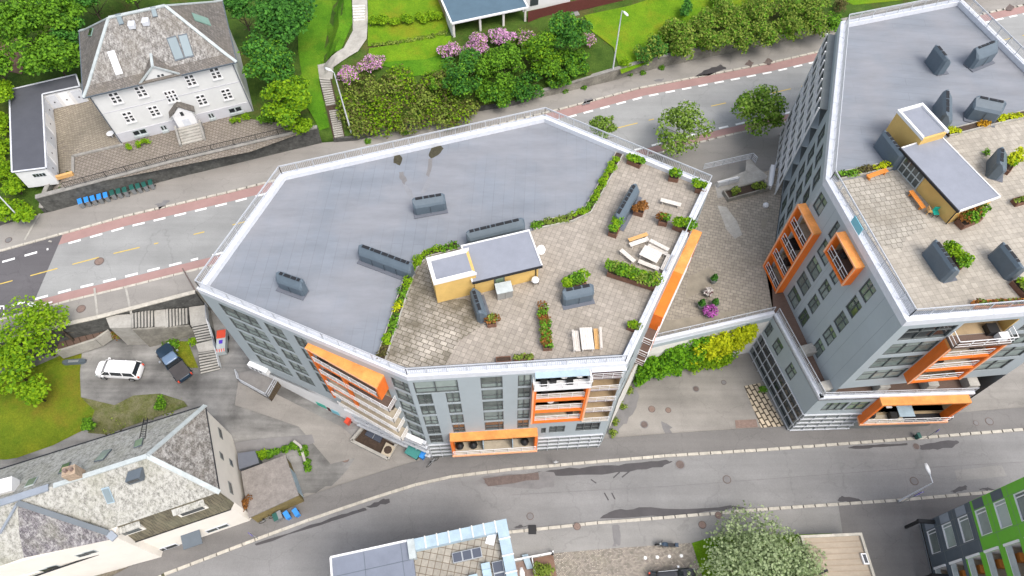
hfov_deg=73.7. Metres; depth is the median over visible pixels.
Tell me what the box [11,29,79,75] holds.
leafy tree
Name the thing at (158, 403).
bush
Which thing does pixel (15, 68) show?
dirt ground
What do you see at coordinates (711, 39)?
hedge bush
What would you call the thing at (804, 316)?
window
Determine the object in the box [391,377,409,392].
window
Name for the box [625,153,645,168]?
planter
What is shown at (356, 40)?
garden path
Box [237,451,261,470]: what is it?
shed
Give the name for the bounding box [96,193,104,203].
wheelie bin
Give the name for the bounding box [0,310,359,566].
yard
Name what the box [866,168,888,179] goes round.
bench
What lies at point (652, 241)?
bench
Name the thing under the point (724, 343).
ivy
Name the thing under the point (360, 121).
scrub
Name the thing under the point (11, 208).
street lamp
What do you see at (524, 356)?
planter
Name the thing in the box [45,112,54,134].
garage door
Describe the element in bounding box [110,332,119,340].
bush
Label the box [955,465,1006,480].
light patch
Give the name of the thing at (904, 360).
window
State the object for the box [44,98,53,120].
garage door
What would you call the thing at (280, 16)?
leafy tree
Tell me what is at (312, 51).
lawn
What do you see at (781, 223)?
window
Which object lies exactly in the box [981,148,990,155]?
bush
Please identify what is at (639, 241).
bench
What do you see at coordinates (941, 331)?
window
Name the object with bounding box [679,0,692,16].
bush
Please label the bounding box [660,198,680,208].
bench
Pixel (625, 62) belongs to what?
bush
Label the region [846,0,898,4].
lawn
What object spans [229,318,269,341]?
window
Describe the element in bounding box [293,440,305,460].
fence rail
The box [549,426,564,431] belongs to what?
window
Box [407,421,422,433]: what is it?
window
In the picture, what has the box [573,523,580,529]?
manhole cover
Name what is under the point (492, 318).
planter
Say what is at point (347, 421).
box bin
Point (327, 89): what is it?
garden steps
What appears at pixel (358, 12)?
garden steps
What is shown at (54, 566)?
window
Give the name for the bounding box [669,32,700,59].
hedge bush
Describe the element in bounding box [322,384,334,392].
window
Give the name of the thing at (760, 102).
street tree
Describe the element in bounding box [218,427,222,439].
window
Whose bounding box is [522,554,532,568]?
storage box
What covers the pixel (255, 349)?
window
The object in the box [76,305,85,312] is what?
manhole cover
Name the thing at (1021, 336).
window
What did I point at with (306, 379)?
window
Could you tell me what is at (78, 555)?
window
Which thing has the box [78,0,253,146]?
house
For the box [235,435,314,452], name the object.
tarmac patch
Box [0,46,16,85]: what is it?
leafy tree
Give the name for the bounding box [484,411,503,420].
window
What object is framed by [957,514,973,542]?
window
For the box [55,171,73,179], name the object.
timber curb
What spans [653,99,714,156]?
street tree
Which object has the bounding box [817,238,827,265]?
window
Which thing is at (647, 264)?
bench
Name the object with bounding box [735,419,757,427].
brick patch
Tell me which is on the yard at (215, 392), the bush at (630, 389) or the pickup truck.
the pickup truck
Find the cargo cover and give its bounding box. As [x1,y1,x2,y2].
[62,358,86,364]
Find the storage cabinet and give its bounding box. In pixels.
[495,280,512,299]
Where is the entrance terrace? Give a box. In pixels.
[234,369,280,400]
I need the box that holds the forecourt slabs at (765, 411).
[744,383,783,427]
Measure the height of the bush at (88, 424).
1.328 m
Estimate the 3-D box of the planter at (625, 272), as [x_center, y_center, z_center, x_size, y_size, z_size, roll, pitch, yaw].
[10.690,-1.186,60.196,5.484,1.736,1.803,18,60,11]
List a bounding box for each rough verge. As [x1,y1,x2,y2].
[81,393,186,433]
[176,341,197,367]
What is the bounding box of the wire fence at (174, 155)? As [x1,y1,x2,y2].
[61,124,297,187]
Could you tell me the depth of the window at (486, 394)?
60.01 m
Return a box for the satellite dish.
[537,245,544,253]
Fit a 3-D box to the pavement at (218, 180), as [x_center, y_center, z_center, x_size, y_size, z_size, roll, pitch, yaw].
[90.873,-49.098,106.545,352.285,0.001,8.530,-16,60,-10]
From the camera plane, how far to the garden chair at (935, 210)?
60.56 m
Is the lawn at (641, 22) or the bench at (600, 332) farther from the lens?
the lawn at (641, 22)
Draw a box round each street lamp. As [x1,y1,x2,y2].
[0,197,25,223]
[325,67,351,132]
[519,567,524,575]
[612,11,628,69]
[897,463,932,502]
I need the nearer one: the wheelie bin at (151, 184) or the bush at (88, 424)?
the bush at (88, 424)
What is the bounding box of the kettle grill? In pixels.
[531,276,538,286]
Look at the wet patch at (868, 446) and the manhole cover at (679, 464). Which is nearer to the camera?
the manhole cover at (679, 464)
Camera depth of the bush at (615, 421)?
75.06 m
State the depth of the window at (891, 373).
64.36 m
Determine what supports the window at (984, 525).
in the apartment building at (983, 535)
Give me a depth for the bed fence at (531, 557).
67.29 m
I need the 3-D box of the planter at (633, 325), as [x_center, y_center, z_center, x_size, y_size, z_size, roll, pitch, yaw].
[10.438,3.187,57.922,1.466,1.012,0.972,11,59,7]
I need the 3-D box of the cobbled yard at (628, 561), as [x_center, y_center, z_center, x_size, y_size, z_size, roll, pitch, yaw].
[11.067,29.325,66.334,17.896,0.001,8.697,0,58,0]
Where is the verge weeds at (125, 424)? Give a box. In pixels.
[98,398,181,434]
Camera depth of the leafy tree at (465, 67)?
87.64 m
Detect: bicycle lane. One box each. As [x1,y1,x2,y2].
[34,114,788,305]
[58,6,1023,244]
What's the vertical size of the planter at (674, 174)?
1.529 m
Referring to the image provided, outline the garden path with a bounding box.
[318,0,367,78]
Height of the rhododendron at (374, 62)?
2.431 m
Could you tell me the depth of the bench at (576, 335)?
57.24 m
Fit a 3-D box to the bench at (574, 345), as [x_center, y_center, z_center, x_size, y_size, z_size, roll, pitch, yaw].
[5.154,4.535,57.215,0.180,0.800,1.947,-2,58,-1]
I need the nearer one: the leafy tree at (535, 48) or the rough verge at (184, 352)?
the rough verge at (184, 352)
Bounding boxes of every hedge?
[260,441,311,471]
[368,10,442,25]
[371,30,446,46]
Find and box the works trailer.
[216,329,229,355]
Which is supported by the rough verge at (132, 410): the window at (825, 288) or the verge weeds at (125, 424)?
the verge weeds at (125, 424)
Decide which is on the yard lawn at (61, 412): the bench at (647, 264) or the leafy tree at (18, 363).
the leafy tree at (18, 363)
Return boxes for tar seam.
[514,462,1017,494]
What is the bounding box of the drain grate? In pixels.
[528,525,535,533]
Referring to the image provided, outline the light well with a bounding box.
[350,427,397,460]
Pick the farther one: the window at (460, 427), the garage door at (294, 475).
the garage door at (294, 475)
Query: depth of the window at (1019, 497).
55.70 m
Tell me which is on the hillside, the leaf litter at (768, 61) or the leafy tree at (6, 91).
the leafy tree at (6, 91)
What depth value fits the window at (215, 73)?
81.36 m
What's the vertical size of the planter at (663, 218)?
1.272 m
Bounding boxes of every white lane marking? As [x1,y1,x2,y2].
[0,111,789,308]
[2,13,1023,262]
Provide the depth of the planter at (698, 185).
65.28 m
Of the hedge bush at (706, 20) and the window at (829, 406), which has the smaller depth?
the window at (829, 406)
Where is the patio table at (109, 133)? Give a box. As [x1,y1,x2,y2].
[106,131,113,137]
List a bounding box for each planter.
[484,313,500,327]
[496,356,510,363]
[512,352,533,360]
[537,300,553,350]
[560,268,590,287]
[604,258,664,290]
[608,212,624,238]
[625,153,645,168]
[626,319,642,332]
[631,200,648,216]
[655,211,671,226]
[668,167,682,182]
[672,216,697,235]
[691,177,707,193]
[943,239,975,269]
[954,203,991,229]
[971,297,1023,308]
[1004,146,1023,174]
[1009,276,1023,297]
[1010,195,1023,206]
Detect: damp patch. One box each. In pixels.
[155,200,169,209]
[582,98,592,104]
[695,64,725,76]
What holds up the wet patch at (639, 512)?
on the street at (437, 507)
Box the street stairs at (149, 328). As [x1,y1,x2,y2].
[106,303,221,373]
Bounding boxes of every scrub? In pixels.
[336,69,480,138]
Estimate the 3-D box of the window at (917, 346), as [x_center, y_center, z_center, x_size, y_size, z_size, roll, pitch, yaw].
[34.675,5.117,59.411,4.300,2.150,0.170,-4,58,-3]
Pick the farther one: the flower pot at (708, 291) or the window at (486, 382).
the flower pot at (708, 291)
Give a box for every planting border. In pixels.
[375,240,459,359]
[530,151,623,230]
[834,160,892,180]
[946,110,1023,136]
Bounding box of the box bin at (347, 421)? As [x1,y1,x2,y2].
[344,417,351,425]
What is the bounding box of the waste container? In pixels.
[404,446,420,459]
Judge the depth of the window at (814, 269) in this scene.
67.20 m
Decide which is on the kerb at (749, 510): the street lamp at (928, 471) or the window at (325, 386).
the street lamp at (928, 471)
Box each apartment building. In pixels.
[194,107,711,457]
[330,519,517,575]
[748,0,1023,430]
[904,477,1023,575]
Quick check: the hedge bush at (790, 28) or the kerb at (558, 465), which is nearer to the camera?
the kerb at (558, 465)
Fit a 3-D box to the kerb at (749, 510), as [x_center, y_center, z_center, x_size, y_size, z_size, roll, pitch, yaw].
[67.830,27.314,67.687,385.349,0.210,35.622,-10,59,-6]
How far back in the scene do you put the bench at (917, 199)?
61.34 m
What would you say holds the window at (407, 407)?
in the apartment building at (301, 281)
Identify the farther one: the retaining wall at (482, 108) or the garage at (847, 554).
the retaining wall at (482, 108)
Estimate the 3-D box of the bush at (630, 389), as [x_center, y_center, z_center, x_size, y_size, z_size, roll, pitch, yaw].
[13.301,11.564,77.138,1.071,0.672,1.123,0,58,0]
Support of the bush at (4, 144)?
on the hillside
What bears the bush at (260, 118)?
on the house yard at (216, 131)
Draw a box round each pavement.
[0,0,1023,248]
[113,407,1023,575]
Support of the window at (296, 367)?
in the apartment building at (301, 281)
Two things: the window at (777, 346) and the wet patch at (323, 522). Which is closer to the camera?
the wet patch at (323, 522)
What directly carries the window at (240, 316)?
in the apartment building at (301, 281)
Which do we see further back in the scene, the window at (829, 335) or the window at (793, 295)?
the window at (793, 295)
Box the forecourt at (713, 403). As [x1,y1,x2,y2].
[295,336,1023,529]
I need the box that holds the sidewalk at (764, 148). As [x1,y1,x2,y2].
[0,124,783,337]
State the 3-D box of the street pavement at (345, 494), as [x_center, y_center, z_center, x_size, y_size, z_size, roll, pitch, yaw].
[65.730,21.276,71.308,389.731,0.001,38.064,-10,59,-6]
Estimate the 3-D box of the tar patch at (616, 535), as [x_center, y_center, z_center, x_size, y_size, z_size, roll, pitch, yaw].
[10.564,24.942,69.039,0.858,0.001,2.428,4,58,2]
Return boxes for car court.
[54,98,124,173]
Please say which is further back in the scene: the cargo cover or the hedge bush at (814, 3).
the hedge bush at (814, 3)
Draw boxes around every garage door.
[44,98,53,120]
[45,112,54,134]
[45,126,55,149]
[46,95,62,108]
[46,141,56,164]
[47,156,56,177]
[58,92,74,105]
[70,90,86,102]
[290,468,302,496]
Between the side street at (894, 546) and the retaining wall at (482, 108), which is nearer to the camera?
the side street at (894, 546)
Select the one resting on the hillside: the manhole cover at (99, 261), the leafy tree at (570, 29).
the leafy tree at (570, 29)
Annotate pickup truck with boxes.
[155,342,192,382]
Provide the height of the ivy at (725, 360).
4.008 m
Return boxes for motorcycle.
[655,541,678,547]
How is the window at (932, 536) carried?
in the apartment building at (983, 535)
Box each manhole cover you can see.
[5,237,11,242]
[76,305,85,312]
[94,257,103,264]
[526,512,533,519]
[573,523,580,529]
[640,421,647,427]
[648,406,654,411]
[675,459,684,469]
[693,386,698,391]
[698,521,705,528]
[715,512,721,518]
[723,475,730,483]
[910,477,918,484]
[912,443,919,449]
[985,417,993,424]
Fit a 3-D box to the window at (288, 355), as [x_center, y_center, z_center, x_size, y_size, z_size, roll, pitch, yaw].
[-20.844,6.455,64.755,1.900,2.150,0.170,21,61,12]
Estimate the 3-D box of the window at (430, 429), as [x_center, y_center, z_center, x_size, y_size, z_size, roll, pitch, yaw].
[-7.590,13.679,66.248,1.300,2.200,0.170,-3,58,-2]
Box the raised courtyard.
[609,153,782,426]
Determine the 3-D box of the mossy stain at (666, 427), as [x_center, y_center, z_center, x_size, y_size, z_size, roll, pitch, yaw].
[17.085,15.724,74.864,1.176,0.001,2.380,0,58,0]
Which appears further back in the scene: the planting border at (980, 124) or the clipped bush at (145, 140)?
the clipped bush at (145, 140)
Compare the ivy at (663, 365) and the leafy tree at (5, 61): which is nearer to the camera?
the ivy at (663, 365)
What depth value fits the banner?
58.93 m
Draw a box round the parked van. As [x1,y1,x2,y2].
[95,357,143,380]
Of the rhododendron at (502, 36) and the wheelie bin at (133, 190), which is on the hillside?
the rhododendron at (502, 36)
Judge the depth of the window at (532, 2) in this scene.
94.46 m
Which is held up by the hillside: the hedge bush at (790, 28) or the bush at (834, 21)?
the hedge bush at (790, 28)
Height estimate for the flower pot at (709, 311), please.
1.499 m
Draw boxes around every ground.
[0,38,24,73]
[96,529,548,575]
[509,494,984,562]
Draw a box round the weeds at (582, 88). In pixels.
[364,64,664,144]
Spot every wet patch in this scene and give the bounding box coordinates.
[255,508,366,544]
[366,499,389,507]
[478,471,554,488]
[535,460,672,475]
[601,505,744,517]
[838,496,861,501]
[848,443,906,448]
[920,440,958,449]
[953,485,966,492]
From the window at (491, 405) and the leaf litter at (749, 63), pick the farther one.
the leaf litter at (749, 63)
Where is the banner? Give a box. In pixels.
[851,216,862,235]
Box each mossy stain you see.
[606,385,638,433]
[661,421,672,433]
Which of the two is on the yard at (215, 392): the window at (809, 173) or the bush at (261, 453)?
the bush at (261, 453)
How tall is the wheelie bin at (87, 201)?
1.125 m
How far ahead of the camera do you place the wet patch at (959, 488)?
71.50 m
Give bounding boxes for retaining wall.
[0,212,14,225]
[0,290,209,364]
[35,125,321,211]
[333,96,533,141]
[532,0,971,98]
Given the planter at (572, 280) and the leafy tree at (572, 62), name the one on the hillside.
the leafy tree at (572, 62)
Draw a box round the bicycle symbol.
[0,301,51,314]
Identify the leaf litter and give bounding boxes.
[745,60,753,66]
[763,58,772,64]
[1005,4,1013,9]
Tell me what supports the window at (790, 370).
in the apartment building at (902, 90)
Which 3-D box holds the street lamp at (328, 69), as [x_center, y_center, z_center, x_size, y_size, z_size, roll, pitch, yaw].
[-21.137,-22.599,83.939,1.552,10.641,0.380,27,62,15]
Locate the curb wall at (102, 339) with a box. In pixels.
[55,329,113,357]
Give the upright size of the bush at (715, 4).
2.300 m
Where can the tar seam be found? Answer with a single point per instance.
(761, 479)
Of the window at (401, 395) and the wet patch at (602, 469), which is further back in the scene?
the wet patch at (602, 469)
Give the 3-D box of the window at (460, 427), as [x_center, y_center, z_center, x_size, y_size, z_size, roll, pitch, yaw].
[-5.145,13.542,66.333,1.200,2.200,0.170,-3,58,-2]
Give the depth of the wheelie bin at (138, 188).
82.70 m
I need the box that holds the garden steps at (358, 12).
[352,5,364,21]
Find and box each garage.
[9,74,88,187]
[241,455,303,521]
[791,533,874,575]
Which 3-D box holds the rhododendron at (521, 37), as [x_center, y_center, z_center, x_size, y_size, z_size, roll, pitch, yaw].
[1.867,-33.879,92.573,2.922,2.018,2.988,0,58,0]
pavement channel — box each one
[24,213,39,239]
[48,240,131,314]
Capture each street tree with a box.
[588,115,617,138]
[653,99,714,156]
[729,84,788,136]
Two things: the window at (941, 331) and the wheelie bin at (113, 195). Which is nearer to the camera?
the window at (941, 331)
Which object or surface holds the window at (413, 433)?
in the apartment building at (301, 281)
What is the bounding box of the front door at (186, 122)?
[179,112,191,125]
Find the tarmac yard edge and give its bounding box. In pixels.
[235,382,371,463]
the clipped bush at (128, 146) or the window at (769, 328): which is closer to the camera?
the window at (769, 328)
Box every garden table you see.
[579,327,593,351]
[639,245,662,264]
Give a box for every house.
[0,404,250,575]
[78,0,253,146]
[438,0,579,36]
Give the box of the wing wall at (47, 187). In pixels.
[39,172,58,212]
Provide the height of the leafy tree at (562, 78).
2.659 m
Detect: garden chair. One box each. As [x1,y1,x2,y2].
[924,206,932,214]
[930,207,939,217]
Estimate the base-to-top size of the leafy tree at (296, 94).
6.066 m
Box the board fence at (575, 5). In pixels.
[528,0,622,21]
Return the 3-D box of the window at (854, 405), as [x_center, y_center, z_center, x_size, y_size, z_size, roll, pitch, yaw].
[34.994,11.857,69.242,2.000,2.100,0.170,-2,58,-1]
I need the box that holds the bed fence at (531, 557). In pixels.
[514,552,553,572]
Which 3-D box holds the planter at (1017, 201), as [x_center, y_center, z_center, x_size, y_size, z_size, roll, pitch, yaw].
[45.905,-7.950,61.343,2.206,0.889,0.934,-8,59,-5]
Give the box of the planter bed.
[722,179,769,201]
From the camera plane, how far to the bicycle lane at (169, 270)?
77.39 m
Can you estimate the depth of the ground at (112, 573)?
67.34 m
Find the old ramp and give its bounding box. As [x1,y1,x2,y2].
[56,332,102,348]
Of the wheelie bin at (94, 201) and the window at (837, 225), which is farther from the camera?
the wheelie bin at (94, 201)
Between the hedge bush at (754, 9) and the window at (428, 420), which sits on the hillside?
the hedge bush at (754, 9)
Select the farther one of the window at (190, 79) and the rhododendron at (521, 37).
the rhododendron at (521, 37)
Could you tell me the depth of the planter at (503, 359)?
56.48 m
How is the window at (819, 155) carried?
in the apartment building at (902, 90)
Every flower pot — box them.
[702,304,718,317]
[703,287,712,296]
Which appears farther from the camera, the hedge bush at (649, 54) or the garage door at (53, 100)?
the hedge bush at (649, 54)
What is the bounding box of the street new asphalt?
[0,235,61,317]
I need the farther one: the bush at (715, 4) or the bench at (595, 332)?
the bush at (715, 4)
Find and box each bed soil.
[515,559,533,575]
[533,555,556,575]
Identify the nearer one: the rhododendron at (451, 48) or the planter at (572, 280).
the planter at (572, 280)
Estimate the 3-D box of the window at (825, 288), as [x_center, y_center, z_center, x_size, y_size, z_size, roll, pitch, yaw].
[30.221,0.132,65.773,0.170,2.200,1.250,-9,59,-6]
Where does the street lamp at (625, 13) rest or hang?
on the pavement at (218, 180)
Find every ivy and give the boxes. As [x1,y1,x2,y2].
[633,336,709,387]
[686,323,758,364]
[688,350,738,374]
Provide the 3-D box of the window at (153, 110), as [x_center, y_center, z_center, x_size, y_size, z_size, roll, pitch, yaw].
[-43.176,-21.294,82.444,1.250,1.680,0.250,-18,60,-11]
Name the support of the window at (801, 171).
in the apartment building at (902, 90)
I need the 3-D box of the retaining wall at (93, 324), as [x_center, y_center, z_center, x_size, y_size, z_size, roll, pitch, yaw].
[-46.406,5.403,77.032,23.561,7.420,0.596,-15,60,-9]
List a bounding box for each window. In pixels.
[32,172,46,176]
[38,568,51,571]
[45,565,59,568]
[74,553,90,557]
[83,550,98,553]
[107,92,124,105]
[120,111,137,124]
[131,128,149,138]
[133,85,149,98]
[146,105,162,118]
[159,543,178,550]
[160,125,169,133]
[162,90,180,103]
[183,74,198,87]
[194,94,209,107]
[205,523,229,532]
[207,113,216,120]
[209,68,223,80]
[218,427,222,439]
[219,304,261,329]
[220,88,233,101]
[228,106,243,115]
[228,481,233,494]
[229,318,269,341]
[239,331,278,354]
[247,343,285,365]
[255,354,292,375]
[264,323,287,340]
[273,336,294,352]
[281,349,301,364]
[289,361,308,375]
[294,335,307,347]
[296,372,315,386]
[301,348,314,359]
[309,361,322,371]
[315,372,328,382]
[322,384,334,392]
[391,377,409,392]
[395,389,413,403]
[400,401,416,414]
[403,411,420,424]
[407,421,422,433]
[410,430,425,440]
[413,380,458,393]
[417,394,433,403]
[420,405,435,414]
[423,416,438,424]
[426,426,440,433]
[429,435,443,442]
[445,392,460,402]
[448,404,462,412]
[450,414,463,422]
[452,424,465,431]
[480,376,502,387]
[481,389,502,399]
[482,401,502,410]
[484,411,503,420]
[484,421,503,429]
[517,399,529,408]
[517,410,529,418]
[517,420,528,427]
[518,375,531,385]
[518,387,530,397]
[530,0,537,5]
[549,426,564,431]
[575,422,600,430]
[764,323,773,336]
[772,338,783,355]
[778,214,784,233]
[781,194,787,212]
[785,362,796,380]
[786,198,793,219]
[787,285,800,309]
[789,179,795,198]
[795,181,802,203]
[797,162,804,183]
[797,271,810,295]
[798,308,809,327]
[803,186,809,202]
[804,163,812,187]
[806,255,821,281]
[807,143,814,165]
[807,294,819,314]
[812,166,820,190]
[813,192,826,216]
[814,145,822,169]
[814,338,824,358]
[817,122,825,146]
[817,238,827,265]
[818,279,831,299]
[820,402,848,410]
[822,325,836,345]
[828,221,839,238]
[829,270,837,285]
[834,310,848,332]
[844,402,869,409]
[846,294,861,317]
[855,368,907,380]
[859,278,875,302]
[869,355,922,367]
[882,340,940,354]
[897,325,957,340]
[927,528,940,553]
[941,522,956,548]
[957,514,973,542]
[973,359,1013,370]
[975,507,991,535]
[991,346,1023,357]
[993,499,1011,528]
[1010,333,1023,343]
[1013,490,1023,520]
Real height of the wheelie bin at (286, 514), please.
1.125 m
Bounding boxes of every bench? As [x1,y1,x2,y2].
[571,330,575,352]
[574,331,579,350]
[593,329,599,348]
[599,327,602,349]
[620,249,635,263]
[628,232,647,241]
[629,237,648,247]
[638,259,659,270]
[648,244,667,256]
[649,239,669,251]
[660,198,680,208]
[660,254,670,270]
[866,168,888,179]
[908,190,925,209]
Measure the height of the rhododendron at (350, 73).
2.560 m
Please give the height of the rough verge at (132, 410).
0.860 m
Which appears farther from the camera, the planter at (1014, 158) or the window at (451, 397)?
the planter at (1014, 158)
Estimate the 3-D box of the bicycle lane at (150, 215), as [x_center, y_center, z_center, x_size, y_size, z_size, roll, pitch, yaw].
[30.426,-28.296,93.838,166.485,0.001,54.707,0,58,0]
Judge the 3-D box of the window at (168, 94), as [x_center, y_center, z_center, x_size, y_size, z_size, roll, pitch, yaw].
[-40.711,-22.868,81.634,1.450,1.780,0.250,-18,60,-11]
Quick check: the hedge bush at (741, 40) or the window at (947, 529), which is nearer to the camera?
the window at (947, 529)
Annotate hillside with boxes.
[0,0,918,221]
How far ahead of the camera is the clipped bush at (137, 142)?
83.51 m
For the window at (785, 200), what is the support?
in the apartment building at (902, 90)
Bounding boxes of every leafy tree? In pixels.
[0,0,49,53]
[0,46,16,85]
[0,79,13,102]
[0,295,63,360]
[0,345,35,395]
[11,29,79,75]
[15,373,51,407]
[19,300,74,340]
[29,0,88,40]
[49,15,84,50]
[61,0,106,20]
[126,0,140,8]
[223,0,256,40]
[237,34,295,82]
[248,0,317,50]
[260,75,312,126]
[427,77,441,91]
[439,47,481,96]
[474,41,525,89]
[474,77,515,107]
[510,68,544,102]
[520,29,570,76]
[544,67,571,88]
[548,10,593,48]
[559,47,590,77]
[687,500,830,575]
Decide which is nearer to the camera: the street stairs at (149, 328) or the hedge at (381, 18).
the street stairs at (149, 328)
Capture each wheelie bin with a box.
[77,198,85,207]
[83,196,91,206]
[89,195,98,205]
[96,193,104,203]
[103,192,110,201]
[109,189,117,199]
[115,188,123,197]
[122,186,129,196]
[128,184,136,194]
[135,183,142,192]
[141,181,149,191]
[147,179,155,189]
[272,512,280,521]
[276,510,283,519]
[283,510,291,519]
[291,507,300,517]
[419,451,425,459]
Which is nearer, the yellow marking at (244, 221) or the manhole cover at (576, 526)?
the manhole cover at (576, 526)
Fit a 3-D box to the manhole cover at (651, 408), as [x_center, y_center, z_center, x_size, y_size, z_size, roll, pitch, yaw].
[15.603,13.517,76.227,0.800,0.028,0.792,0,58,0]
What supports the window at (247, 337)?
in the apartment building at (301, 281)
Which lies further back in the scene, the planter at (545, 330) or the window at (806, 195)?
the window at (806, 195)
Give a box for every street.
[35,13,1023,300]
[166,431,1023,575]
[839,495,982,575]
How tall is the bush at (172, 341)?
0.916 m
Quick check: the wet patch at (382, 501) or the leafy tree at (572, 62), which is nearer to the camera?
the wet patch at (382, 501)
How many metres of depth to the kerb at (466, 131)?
88.61 m
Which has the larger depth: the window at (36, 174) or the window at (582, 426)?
the window at (36, 174)
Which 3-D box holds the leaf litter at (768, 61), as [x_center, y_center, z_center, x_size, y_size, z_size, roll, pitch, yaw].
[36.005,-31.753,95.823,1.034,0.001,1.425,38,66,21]
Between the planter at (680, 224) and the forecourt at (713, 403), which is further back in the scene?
the forecourt at (713, 403)
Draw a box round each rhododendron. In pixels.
[336,64,360,84]
[356,53,385,72]
[436,41,464,56]
[462,32,488,53]
[486,27,516,44]
[515,28,535,45]
[583,32,596,46]
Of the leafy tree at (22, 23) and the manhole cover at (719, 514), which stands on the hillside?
the leafy tree at (22, 23)
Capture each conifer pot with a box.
[697,299,705,309]
[710,273,717,283]
[711,298,719,307]
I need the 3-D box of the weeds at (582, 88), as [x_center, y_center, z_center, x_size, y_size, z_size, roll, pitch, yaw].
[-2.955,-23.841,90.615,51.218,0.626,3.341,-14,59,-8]
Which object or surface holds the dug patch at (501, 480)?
on the wet patch at (546, 479)
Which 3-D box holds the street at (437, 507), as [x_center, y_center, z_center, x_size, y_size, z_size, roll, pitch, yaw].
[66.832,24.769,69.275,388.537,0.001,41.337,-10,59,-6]
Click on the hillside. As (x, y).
(601, 51)
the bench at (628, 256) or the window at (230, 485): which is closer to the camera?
the bench at (628, 256)
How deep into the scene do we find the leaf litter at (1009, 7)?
102.12 m
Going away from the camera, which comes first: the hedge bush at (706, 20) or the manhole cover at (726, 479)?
the manhole cover at (726, 479)
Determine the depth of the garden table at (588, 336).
57.01 m
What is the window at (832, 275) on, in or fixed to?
in the apartment building at (902, 90)
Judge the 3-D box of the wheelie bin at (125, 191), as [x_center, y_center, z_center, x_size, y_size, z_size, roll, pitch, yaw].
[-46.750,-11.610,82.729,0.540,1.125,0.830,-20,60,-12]
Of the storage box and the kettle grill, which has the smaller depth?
the kettle grill
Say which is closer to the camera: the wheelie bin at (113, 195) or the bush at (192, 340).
the bush at (192, 340)
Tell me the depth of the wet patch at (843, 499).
70.96 m
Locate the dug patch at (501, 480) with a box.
[483,472,538,485]
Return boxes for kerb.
[0,5,1022,251]
[0,121,785,319]
[71,143,123,173]
[159,428,1023,575]
[509,490,993,533]
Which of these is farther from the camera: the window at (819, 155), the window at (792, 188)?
the window at (792, 188)
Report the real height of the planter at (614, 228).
1.568 m
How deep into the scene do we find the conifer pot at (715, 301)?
71.96 m
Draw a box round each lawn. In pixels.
[0,353,94,459]
[297,0,352,129]
[368,0,447,45]
[368,36,451,61]
[383,54,448,83]
[584,0,773,73]
[692,533,831,575]
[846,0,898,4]
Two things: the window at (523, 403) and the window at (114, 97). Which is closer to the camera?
the window at (523, 403)
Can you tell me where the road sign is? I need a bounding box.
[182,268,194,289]
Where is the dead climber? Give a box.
[241,494,252,511]
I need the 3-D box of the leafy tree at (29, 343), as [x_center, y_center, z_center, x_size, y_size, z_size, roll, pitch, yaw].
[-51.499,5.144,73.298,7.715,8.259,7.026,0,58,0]
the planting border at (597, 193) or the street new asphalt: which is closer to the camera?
the planting border at (597, 193)
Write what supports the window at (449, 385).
in the apartment building at (301, 281)
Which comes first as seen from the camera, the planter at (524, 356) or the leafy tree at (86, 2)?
the planter at (524, 356)
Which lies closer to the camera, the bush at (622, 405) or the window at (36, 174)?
the bush at (622, 405)
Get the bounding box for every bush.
[0,111,9,137]
[0,138,9,156]
[0,156,10,183]
[0,173,25,194]
[0,197,26,221]
[11,203,36,222]
[80,417,95,430]
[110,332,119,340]
[125,142,131,149]
[134,140,141,147]
[140,138,151,143]
[153,394,166,410]
[161,338,179,348]
[187,337,196,346]
[229,117,236,123]
[241,112,249,119]
[255,110,273,124]
[256,448,266,459]
[282,116,313,134]
[533,561,554,575]
[609,428,617,437]
[612,416,620,425]
[619,401,627,409]
[620,56,631,66]
[627,386,633,394]
[633,33,668,65]
[658,17,693,41]
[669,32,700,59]
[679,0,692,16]
[688,5,720,38]
[693,28,730,51]
[709,0,731,12]
[712,0,751,29]
[721,20,756,53]
[740,0,780,22]
[749,19,780,46]
[758,386,767,392]
[766,0,805,23]
[772,13,812,41]
[794,0,831,16]
[799,7,830,38]
[826,11,842,32]
[833,0,848,12]
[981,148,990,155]
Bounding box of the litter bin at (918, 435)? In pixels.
[913,432,921,439]
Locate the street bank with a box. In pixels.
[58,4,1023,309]
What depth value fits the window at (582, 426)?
68.51 m
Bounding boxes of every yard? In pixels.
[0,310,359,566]
[53,109,295,189]
[542,543,701,575]
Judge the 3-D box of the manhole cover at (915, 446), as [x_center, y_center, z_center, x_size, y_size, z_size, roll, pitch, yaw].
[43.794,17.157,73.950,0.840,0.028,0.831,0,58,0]
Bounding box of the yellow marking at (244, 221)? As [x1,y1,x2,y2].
[0,35,1023,283]
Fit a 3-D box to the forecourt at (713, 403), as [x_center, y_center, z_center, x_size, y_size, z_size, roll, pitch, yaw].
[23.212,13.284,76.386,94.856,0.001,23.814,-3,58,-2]
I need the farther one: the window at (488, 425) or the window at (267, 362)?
the window at (267, 362)
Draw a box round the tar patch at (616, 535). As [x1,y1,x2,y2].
[612,523,620,546]
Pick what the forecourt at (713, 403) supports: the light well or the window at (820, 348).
the light well
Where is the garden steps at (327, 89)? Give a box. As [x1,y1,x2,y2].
[319,77,344,137]
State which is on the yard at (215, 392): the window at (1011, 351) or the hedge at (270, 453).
the hedge at (270, 453)
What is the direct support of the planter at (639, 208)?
on the apartment building at (301, 281)

